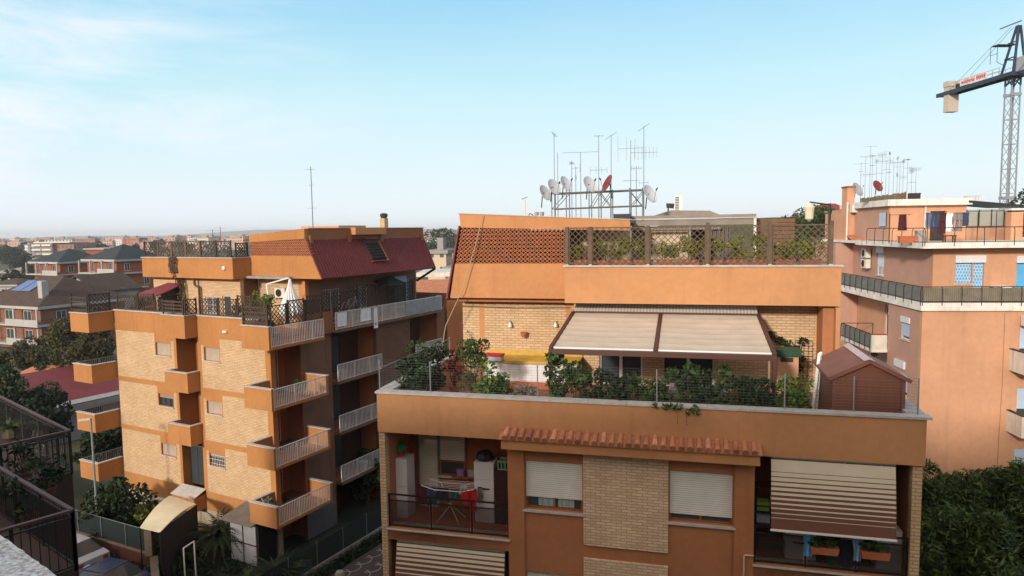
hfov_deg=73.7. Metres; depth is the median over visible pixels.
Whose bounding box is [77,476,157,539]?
tree
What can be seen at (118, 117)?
sky
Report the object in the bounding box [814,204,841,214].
house
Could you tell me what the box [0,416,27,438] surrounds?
terrace plant
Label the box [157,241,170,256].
lattice screen
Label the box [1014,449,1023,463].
glazed door
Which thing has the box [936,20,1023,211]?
tower crane
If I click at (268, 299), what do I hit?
potted plant
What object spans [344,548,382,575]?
paving joints
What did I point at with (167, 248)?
distant wood
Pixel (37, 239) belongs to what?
distant building
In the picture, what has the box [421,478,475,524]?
clothes horse
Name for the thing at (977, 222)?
clothes line
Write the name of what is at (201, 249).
lattice screen
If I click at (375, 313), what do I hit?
laundry
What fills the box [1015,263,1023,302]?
balcony door
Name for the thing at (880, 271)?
window
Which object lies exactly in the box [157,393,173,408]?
window
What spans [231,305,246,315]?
potted plant
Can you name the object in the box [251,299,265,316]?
lattice screen
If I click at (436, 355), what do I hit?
potted plant
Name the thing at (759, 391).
potted plant
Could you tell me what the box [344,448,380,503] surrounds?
tree
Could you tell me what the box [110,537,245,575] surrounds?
undergrowth
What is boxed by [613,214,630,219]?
roof water box
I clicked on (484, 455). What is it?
rubbish bag
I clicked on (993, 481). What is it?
hedge tree
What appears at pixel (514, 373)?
cupboard door
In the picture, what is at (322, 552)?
garden fence
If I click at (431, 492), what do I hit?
laundry
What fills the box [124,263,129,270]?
window
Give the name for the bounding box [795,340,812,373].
wall trellis
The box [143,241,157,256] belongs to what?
lattice screen
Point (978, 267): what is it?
balcony door
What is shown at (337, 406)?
glazed door
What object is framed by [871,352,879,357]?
potted plant
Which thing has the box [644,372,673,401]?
potted plant
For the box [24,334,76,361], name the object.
tree
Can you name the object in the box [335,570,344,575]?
garden globe lamp
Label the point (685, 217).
rooftop shelter
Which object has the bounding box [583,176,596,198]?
satellite dish
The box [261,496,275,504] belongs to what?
potted plant
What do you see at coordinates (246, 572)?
palm
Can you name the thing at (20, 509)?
potted plant
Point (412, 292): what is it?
lattice screen
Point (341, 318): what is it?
laundry
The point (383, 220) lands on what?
chimney
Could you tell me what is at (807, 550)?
towel
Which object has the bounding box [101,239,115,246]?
distant building
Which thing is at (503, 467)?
plastic crate
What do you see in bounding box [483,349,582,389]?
outdoor counter
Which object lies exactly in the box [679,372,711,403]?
potted plant
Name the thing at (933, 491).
hedge tree
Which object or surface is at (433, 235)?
tree
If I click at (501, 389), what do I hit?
potted plant
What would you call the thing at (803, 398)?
potted plant
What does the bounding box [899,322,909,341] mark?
window
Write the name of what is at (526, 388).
potted plant
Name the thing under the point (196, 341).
recess door
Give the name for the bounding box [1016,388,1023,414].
glazed door
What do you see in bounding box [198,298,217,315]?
lattice screen
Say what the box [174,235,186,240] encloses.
distant building
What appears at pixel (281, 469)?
glazed door
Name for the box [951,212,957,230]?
laundry
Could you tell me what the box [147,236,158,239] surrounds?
distant building
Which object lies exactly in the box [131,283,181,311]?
lean to roof
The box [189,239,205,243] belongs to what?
distant building
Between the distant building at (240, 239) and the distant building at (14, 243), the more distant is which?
the distant building at (240, 239)
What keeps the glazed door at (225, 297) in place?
in the apartment building at (204, 420)
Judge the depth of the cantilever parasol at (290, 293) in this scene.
35.68 m
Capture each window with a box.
[56,310,66,319]
[68,265,73,271]
[85,406,102,413]
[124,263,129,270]
[144,277,148,283]
[154,342,171,357]
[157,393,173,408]
[160,443,176,458]
[203,347,220,362]
[204,297,217,314]
[205,401,222,416]
[208,453,225,469]
[355,286,366,308]
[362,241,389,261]
[437,459,466,479]
[523,460,584,516]
[527,571,566,575]
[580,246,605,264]
[666,470,735,529]
[875,253,883,276]
[879,212,886,226]
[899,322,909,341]
[901,373,907,398]
[954,263,972,284]
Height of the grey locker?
0.660 m
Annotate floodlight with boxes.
[666,203,673,210]
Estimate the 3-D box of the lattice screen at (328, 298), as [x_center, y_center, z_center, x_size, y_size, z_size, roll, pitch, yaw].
[-10.777,0.843,37.943,0.070,1.040,1.800,2,5,28]
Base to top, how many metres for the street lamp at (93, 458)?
7.430 m
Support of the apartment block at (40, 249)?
on the ground at (81, 485)
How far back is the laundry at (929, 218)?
36.64 m
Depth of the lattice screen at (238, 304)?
36.05 m
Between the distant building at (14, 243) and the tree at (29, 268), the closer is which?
the tree at (29, 268)
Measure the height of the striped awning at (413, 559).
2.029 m
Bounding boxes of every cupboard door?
[484,363,500,377]
[502,364,518,379]
[520,365,536,380]
[539,365,556,381]
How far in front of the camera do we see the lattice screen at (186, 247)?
40.20 m
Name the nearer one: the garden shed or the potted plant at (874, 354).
the garden shed
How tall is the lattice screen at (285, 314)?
1.060 m
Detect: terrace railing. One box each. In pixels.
[0,395,73,488]
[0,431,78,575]
[0,466,77,573]
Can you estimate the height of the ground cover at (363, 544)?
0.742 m
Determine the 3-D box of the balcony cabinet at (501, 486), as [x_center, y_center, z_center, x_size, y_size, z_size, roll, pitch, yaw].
[-0.123,5.772,19.105,0.591,1.520,0.570,0,5,14]
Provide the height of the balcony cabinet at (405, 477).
1.720 m
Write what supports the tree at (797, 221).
on the hill at (745, 232)
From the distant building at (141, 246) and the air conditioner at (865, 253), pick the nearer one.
the air conditioner at (865, 253)
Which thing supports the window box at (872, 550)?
attached to the apartment building at (605, 487)
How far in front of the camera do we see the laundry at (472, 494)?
18.73 m
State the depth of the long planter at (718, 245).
20.74 m
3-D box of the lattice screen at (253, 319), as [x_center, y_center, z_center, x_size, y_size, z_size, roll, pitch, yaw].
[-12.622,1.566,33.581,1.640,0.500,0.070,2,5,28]
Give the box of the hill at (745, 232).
[630,217,1023,264]
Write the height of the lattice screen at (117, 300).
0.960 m
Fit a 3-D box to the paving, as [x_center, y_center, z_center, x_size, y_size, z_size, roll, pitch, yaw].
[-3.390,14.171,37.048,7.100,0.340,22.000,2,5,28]
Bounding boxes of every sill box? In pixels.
[456,468,464,475]
[467,468,473,476]
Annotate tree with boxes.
[0,244,10,252]
[0,247,22,264]
[0,268,26,280]
[0,335,39,370]
[0,364,73,449]
[5,252,31,268]
[17,241,33,250]
[21,264,34,279]
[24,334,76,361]
[27,381,74,457]
[32,344,89,370]
[44,311,116,367]
[72,427,123,478]
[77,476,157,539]
[96,240,108,247]
[131,502,155,533]
[150,238,166,253]
[173,240,196,255]
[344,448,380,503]
[424,228,453,249]
[428,227,456,249]
[444,231,455,248]
[765,214,805,249]
[774,207,816,264]
[785,204,835,260]
[798,226,824,251]
[919,515,954,575]
[921,458,952,520]
[926,500,990,575]
[934,470,962,489]
[945,467,991,525]
[950,507,1023,575]
[971,467,990,504]
[976,464,1018,564]
[988,456,1023,575]
[1002,188,1023,236]
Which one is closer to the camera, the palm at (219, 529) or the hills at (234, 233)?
the palm at (219, 529)
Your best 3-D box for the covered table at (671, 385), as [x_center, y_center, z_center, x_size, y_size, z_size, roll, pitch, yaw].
[5.129,3.112,18.740,1.578,0.800,0.760,0,5,14]
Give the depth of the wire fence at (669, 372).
16.78 m
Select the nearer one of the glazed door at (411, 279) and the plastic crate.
the plastic crate
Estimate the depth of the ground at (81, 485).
50.02 m
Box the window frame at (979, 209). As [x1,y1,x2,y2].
[966,209,1004,226]
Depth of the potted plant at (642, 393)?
17.34 m
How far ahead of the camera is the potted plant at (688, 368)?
17.40 m
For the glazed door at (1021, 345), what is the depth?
33.95 m
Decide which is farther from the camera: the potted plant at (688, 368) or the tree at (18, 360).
the tree at (18, 360)
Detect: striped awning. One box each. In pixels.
[395,540,505,575]
[770,457,896,541]
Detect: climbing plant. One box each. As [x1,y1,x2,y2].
[168,254,187,312]
[768,331,808,371]
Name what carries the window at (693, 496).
in the apartment building at (605, 487)
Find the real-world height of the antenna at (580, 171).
2.504 m
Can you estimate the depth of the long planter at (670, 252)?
21.10 m
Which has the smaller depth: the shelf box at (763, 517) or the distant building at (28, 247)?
the shelf box at (763, 517)
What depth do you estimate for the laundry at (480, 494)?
18.86 m
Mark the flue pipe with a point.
(198, 287)
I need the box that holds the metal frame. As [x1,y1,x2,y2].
[183,541,196,575]
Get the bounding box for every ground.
[0,231,631,575]
[81,495,381,575]
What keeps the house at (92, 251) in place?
on the ground at (81, 485)
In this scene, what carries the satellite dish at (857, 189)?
on the apartment building at (942, 333)
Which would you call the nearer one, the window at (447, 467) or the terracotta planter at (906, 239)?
the window at (447, 467)
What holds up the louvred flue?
on the rooftop shelter
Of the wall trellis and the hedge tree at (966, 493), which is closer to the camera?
the wall trellis
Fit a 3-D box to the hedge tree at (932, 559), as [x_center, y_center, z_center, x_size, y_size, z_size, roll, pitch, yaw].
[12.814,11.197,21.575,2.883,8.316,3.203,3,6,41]
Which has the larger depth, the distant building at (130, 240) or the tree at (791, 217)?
the distant building at (130, 240)
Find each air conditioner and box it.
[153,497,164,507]
[274,288,286,297]
[861,248,870,258]
[861,259,870,268]
[1021,315,1023,326]
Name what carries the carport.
on the garden ground at (348, 513)
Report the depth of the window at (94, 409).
59.64 m
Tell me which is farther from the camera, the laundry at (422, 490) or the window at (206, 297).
the window at (206, 297)
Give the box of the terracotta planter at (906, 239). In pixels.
[897,236,917,242]
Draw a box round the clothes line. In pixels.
[927,212,996,240]
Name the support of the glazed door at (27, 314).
in the house at (34, 307)
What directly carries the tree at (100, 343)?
on the ground at (81, 485)
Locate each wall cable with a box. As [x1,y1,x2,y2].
[462,306,569,307]
[997,321,1004,465]
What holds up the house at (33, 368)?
on the ground at (81, 485)
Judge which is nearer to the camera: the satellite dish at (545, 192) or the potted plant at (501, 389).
the potted plant at (501, 389)
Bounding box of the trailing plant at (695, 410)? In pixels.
[651,402,700,424]
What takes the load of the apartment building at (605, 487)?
on the ground at (81, 485)
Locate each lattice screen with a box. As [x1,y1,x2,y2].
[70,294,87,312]
[87,292,110,312]
[116,293,136,309]
[136,293,154,311]
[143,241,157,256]
[154,299,174,311]
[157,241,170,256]
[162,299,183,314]
[171,241,185,256]
[184,298,196,314]
[185,241,199,256]
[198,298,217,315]
[200,241,214,256]
[215,240,231,257]
[217,298,236,316]
[234,242,248,256]
[236,295,251,316]
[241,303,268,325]
[244,314,265,325]
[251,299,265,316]
[269,303,287,325]
[286,298,304,323]
[304,297,322,320]
[305,292,329,313]
[332,289,356,315]
[356,283,376,310]
[379,284,394,307]
[405,281,413,300]
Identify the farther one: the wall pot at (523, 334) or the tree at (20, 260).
the tree at (20, 260)
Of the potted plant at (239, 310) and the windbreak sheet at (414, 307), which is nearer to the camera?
the potted plant at (239, 310)
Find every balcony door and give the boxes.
[972,263,982,302]
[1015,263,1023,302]
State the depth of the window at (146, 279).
142.48 m
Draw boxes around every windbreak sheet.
[406,299,423,315]
[424,296,440,311]
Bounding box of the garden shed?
[812,343,912,412]
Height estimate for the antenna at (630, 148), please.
3.005 m
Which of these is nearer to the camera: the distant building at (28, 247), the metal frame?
the metal frame
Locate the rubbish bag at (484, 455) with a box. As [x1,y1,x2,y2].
[476,449,493,461]
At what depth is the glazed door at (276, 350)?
37.40 m
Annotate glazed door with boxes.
[5,310,12,318]
[6,328,13,337]
[23,311,31,319]
[25,330,32,337]
[223,296,231,315]
[276,350,278,387]
[278,410,280,440]
[281,469,283,492]
[323,288,339,322]
[331,335,339,371]
[332,384,341,419]
[334,435,343,467]
[407,278,412,300]
[600,356,620,383]
[621,350,641,384]
[663,351,687,385]
[688,352,713,384]
[841,463,878,541]
[886,305,887,340]
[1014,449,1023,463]
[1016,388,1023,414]
[1019,328,1023,350]
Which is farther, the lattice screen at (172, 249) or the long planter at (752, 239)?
the lattice screen at (172, 249)
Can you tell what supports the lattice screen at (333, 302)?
on the apartment building at (204, 420)
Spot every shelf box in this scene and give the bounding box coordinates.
[754,511,769,522]
[755,498,769,510]
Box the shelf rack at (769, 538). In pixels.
[754,481,785,554]
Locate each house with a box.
[0,267,26,280]
[0,276,131,346]
[0,278,30,290]
[0,358,119,446]
[18,357,75,373]
[25,248,91,277]
[72,272,142,308]
[78,244,160,306]
[83,247,112,254]
[416,269,463,374]
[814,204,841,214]
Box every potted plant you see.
[0,438,43,480]
[1,475,47,528]
[20,453,69,500]
[129,298,150,309]
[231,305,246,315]
[246,290,277,318]
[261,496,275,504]
[293,378,307,397]
[341,296,361,312]
[388,352,434,390]
[405,337,448,391]
[443,346,465,391]
[455,338,489,392]
[472,360,510,393]
[489,373,516,394]
[511,382,538,395]
[543,351,573,396]
[563,360,592,397]
[580,366,614,399]
[599,369,640,400]
[625,375,660,401]
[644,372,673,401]
[666,361,705,402]
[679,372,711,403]
[701,363,738,404]
[723,375,761,405]
[740,377,787,406]
[773,373,814,407]
[791,383,812,408]
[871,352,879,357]
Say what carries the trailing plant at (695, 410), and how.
hanging from the apartment building at (605, 487)
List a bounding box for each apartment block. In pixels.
[31,241,88,259]
[89,242,95,247]
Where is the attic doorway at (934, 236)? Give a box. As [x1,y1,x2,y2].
[930,211,944,240]
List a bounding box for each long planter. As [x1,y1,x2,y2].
[569,244,586,264]
[592,237,609,264]
[607,237,631,264]
[632,235,655,264]
[654,241,679,264]
[677,235,700,264]
[699,237,726,264]
[725,235,747,264]
[747,232,773,264]
[773,239,795,264]
[796,236,825,264]
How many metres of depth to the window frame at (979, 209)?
40.03 m
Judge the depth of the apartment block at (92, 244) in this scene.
447.47 m
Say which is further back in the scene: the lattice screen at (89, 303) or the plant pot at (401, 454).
the lattice screen at (89, 303)
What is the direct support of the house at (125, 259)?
on the ground at (81, 485)
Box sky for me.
[0,0,1023,237]
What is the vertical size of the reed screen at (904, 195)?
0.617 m
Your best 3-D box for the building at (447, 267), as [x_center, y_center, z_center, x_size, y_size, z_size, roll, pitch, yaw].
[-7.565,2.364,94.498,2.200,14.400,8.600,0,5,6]
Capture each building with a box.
[0,535,55,575]
[7,240,35,247]
[9,237,26,239]
[23,243,34,255]
[26,238,44,241]
[45,238,75,242]
[69,227,447,555]
[76,237,99,241]
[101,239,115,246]
[115,237,125,245]
[122,236,147,245]
[133,240,150,248]
[145,239,176,254]
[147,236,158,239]
[161,235,181,251]
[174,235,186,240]
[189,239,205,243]
[193,236,217,246]
[193,242,213,252]
[218,240,244,249]
[226,237,250,249]
[230,234,248,237]
[375,213,932,575]
[428,238,453,279]
[442,253,453,278]
[812,186,1023,479]
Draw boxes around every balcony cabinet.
[396,453,415,517]
[474,456,498,522]
[494,464,507,524]
[782,532,815,560]
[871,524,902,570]
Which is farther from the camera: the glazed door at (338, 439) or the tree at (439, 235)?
the tree at (439, 235)
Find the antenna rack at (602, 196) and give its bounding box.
[551,187,643,218]
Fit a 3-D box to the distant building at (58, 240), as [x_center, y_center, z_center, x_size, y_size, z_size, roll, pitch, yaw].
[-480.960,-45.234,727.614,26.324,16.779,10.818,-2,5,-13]
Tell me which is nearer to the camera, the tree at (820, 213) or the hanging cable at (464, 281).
the hanging cable at (464, 281)
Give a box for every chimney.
[380,213,387,226]
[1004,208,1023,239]
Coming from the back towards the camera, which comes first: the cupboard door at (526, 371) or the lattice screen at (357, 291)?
the lattice screen at (357, 291)
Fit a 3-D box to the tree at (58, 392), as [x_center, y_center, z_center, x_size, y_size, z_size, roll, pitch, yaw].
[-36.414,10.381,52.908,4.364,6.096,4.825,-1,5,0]
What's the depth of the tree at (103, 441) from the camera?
45.12 m
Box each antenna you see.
[306,167,312,226]
[552,132,554,215]
[569,151,598,201]
[590,135,601,188]
[623,137,643,213]
[631,166,636,215]
[634,124,651,215]
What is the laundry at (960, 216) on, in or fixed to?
hanging from the clothes line
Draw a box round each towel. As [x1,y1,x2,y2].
[803,534,812,556]
[852,538,862,561]
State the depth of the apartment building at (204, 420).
39.26 m
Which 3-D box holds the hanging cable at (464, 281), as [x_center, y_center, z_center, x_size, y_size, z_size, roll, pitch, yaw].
[-1.666,-0.162,22.712,1.510,4.494,0.078,0,5,10]
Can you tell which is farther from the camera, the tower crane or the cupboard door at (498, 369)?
the tower crane
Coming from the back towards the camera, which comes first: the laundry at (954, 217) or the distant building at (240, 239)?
the distant building at (240, 239)
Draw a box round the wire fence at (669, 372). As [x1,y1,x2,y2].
[378,337,919,414]
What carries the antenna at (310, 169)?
on the apartment building at (204, 420)
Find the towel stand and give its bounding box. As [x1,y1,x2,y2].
[888,213,910,242]
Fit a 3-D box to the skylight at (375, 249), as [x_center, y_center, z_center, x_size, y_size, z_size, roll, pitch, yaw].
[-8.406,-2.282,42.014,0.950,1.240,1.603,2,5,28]
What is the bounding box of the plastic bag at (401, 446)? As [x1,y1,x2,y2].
[397,442,406,451]
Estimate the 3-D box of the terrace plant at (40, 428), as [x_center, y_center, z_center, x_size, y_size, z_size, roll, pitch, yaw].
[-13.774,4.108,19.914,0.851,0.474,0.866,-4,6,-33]
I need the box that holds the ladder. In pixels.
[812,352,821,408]
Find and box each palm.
[142,535,210,573]
[182,507,243,565]
[243,548,317,575]
[243,560,263,575]
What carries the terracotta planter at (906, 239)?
on the apartment building at (942, 333)
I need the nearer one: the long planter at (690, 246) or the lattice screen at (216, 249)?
the long planter at (690, 246)
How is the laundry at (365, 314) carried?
hanging from the apartment building at (204, 420)
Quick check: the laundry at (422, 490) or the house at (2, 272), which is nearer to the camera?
the laundry at (422, 490)
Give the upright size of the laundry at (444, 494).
0.420 m
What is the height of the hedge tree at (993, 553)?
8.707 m
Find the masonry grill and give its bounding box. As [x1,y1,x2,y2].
[774,346,800,404]
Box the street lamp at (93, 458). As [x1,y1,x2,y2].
[78,418,98,515]
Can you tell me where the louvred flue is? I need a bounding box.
[675,195,681,209]
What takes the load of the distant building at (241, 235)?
on the ground at (81, 485)
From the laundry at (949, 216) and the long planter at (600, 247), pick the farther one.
the laundry at (949, 216)
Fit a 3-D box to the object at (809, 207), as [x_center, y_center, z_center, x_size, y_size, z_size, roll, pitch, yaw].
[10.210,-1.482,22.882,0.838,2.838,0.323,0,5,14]
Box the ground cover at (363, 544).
[308,530,381,575]
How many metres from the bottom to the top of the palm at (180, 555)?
1.523 m
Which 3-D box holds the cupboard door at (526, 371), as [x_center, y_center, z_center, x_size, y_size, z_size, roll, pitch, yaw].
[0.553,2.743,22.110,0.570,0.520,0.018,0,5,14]
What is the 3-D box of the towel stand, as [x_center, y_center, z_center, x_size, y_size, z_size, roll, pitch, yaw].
[20.505,-3.164,36.110,1.074,1.566,0.074,0,5,7]
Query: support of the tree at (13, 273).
on the ground at (81, 485)
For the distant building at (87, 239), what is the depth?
787.00 m
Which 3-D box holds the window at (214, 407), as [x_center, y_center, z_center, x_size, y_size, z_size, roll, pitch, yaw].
[-16.355,6.633,37.643,1.360,0.770,0.250,2,5,28]
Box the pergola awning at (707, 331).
[548,303,776,406]
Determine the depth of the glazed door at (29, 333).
106.07 m
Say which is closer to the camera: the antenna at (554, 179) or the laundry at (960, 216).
the antenna at (554, 179)
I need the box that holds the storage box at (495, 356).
[486,353,504,360]
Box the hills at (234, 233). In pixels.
[0,229,631,238]
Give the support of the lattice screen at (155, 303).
on the apartment building at (204, 420)
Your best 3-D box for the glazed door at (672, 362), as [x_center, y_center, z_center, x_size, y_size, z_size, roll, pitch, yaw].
[5.297,2.154,22.108,0.800,2.120,0.050,0,5,14]
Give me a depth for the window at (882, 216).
41.40 m
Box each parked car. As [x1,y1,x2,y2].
[76,533,109,569]
[79,557,150,575]
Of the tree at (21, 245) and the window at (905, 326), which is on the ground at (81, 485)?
the tree at (21, 245)
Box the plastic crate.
[497,457,507,470]
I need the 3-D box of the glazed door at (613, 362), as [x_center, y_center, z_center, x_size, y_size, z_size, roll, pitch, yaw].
[3.260,2.140,22.621,0.700,2.120,0.050,0,5,14]
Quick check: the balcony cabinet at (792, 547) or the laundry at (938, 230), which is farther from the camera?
the laundry at (938, 230)
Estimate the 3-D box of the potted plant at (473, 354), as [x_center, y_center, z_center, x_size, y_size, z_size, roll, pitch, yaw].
[-1.265,2.448,20.258,1.149,2.050,1.171,-6,7,-45]
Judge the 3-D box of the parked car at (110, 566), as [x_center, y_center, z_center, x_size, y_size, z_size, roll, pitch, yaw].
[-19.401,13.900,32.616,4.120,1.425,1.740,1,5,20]
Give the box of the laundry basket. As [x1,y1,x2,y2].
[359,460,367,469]
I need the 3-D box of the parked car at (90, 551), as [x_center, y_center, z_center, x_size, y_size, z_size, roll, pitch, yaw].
[-22.854,13.723,35.308,4.120,1.425,1.740,2,5,28]
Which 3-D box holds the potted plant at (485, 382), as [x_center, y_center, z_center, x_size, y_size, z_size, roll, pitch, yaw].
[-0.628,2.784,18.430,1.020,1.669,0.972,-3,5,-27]
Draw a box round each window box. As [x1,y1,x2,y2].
[807,536,839,555]
[858,540,890,560]
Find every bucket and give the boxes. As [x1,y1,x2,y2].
[825,543,839,565]
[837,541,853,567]
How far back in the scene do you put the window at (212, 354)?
37.43 m
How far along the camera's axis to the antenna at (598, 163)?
24.72 m
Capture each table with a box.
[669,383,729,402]
[941,235,956,241]
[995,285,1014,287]
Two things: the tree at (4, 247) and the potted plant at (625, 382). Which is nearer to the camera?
the potted plant at (625, 382)
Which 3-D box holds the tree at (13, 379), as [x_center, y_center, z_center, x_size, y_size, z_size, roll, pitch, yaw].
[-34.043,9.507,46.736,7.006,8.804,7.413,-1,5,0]
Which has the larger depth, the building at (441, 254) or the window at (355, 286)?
the building at (441, 254)
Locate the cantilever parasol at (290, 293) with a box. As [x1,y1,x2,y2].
[266,277,302,335]
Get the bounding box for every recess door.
[196,341,198,370]
[198,392,200,422]
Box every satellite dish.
[539,185,551,207]
[548,179,560,201]
[560,176,572,198]
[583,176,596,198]
[599,175,611,197]
[643,185,657,208]
[853,183,863,195]
[873,180,882,192]
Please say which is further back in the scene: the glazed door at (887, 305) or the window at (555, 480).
the glazed door at (887, 305)
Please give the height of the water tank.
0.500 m
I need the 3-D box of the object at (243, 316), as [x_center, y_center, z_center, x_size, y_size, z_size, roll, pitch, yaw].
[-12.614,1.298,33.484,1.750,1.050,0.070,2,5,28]
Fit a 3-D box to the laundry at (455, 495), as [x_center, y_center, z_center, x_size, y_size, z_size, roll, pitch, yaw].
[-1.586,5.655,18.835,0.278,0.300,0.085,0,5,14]
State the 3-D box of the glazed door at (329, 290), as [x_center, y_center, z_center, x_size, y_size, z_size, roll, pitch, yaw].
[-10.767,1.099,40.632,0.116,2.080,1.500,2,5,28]
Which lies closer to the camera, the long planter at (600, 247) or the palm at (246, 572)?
the long planter at (600, 247)
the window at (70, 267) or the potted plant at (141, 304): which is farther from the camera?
the window at (70, 267)
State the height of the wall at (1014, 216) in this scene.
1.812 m
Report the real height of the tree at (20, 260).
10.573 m
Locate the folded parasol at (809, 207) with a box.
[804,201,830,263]
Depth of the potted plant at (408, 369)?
19.37 m
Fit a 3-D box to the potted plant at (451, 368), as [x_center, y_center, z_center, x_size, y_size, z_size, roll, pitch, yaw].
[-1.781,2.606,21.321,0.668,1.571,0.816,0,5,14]
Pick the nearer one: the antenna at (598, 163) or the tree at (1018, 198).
the antenna at (598, 163)
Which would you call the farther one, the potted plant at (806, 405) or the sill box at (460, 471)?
the sill box at (460, 471)
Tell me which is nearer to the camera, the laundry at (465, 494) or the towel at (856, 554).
the towel at (856, 554)
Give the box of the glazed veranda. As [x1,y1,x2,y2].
[965,200,1023,239]
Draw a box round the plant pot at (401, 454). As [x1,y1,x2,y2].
[397,450,406,456]
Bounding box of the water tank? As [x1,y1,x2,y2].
[907,193,920,198]
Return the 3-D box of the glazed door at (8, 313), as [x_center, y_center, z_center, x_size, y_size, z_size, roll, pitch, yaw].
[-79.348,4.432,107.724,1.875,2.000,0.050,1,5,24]
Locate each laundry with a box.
[337,311,346,326]
[360,307,370,321]
[373,306,377,327]
[417,484,429,504]
[426,485,437,502]
[436,486,449,502]
[450,487,459,498]
[460,484,466,494]
[462,489,468,503]
[467,488,476,511]
[477,487,482,500]
[925,213,933,226]
[930,213,939,228]
[937,213,943,233]
[941,213,946,232]
[946,213,952,230]
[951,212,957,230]
[957,212,962,230]
[962,212,968,225]
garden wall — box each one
[75,510,155,571]
[144,530,158,575]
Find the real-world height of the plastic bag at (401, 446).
0.260 m
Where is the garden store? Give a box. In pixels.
[219,501,276,566]
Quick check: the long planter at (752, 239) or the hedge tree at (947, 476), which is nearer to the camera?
the long planter at (752, 239)
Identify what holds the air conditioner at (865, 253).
attached to the apartment building at (942, 333)
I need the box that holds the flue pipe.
[193,278,201,313]
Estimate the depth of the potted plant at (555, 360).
17.94 m
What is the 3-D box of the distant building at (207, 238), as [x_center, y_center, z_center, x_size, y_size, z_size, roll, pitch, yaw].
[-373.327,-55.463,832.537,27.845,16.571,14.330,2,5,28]
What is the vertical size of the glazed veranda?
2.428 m
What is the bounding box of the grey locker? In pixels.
[914,230,926,242]
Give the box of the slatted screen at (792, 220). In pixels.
[756,218,794,264]
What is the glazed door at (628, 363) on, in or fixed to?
in the apartment building at (605, 487)
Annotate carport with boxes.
[139,496,199,575]
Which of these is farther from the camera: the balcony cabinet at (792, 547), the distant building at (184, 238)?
the distant building at (184, 238)
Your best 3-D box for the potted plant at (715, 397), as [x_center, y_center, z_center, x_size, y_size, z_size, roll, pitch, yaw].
[5.328,2.756,17.503,1.094,1.710,0.811,0,5,14]
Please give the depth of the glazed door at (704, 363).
21.90 m
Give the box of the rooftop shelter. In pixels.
[631,210,756,264]
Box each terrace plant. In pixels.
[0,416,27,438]
[0,484,20,510]
[24,421,53,436]
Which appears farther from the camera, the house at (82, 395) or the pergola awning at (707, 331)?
the house at (82, 395)
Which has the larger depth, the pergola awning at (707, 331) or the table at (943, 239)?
the table at (943, 239)
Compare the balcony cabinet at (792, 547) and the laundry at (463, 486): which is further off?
the laundry at (463, 486)
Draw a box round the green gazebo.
[374,276,405,317]
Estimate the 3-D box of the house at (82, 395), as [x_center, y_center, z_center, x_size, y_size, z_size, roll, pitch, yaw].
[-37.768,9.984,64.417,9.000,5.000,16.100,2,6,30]
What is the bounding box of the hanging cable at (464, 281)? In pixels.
[442,215,482,345]
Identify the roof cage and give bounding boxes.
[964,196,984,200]
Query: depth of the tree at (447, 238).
296.40 m
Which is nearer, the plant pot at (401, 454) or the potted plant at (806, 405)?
the potted plant at (806, 405)
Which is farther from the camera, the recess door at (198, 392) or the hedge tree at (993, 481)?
the recess door at (198, 392)
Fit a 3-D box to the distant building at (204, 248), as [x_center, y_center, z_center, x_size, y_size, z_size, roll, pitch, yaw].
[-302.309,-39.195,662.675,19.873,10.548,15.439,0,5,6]
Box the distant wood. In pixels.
[10,234,456,261]
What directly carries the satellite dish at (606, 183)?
attached to the antenna rack at (602, 196)
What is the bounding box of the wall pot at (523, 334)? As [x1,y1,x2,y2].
[520,332,526,336]
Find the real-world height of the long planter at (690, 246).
1.044 m
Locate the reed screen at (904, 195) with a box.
[860,192,907,201]
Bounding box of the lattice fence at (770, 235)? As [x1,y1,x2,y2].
[565,221,833,264]
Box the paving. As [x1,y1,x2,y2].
[331,543,382,575]
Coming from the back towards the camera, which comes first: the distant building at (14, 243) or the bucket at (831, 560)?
the distant building at (14, 243)
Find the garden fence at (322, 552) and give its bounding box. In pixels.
[259,506,381,575]
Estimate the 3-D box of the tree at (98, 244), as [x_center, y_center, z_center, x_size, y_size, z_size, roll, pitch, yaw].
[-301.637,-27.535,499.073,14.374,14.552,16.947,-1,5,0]
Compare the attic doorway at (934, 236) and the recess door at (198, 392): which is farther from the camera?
the attic doorway at (934, 236)
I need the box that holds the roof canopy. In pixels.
[243,225,365,240]
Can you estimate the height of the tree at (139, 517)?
2.551 m

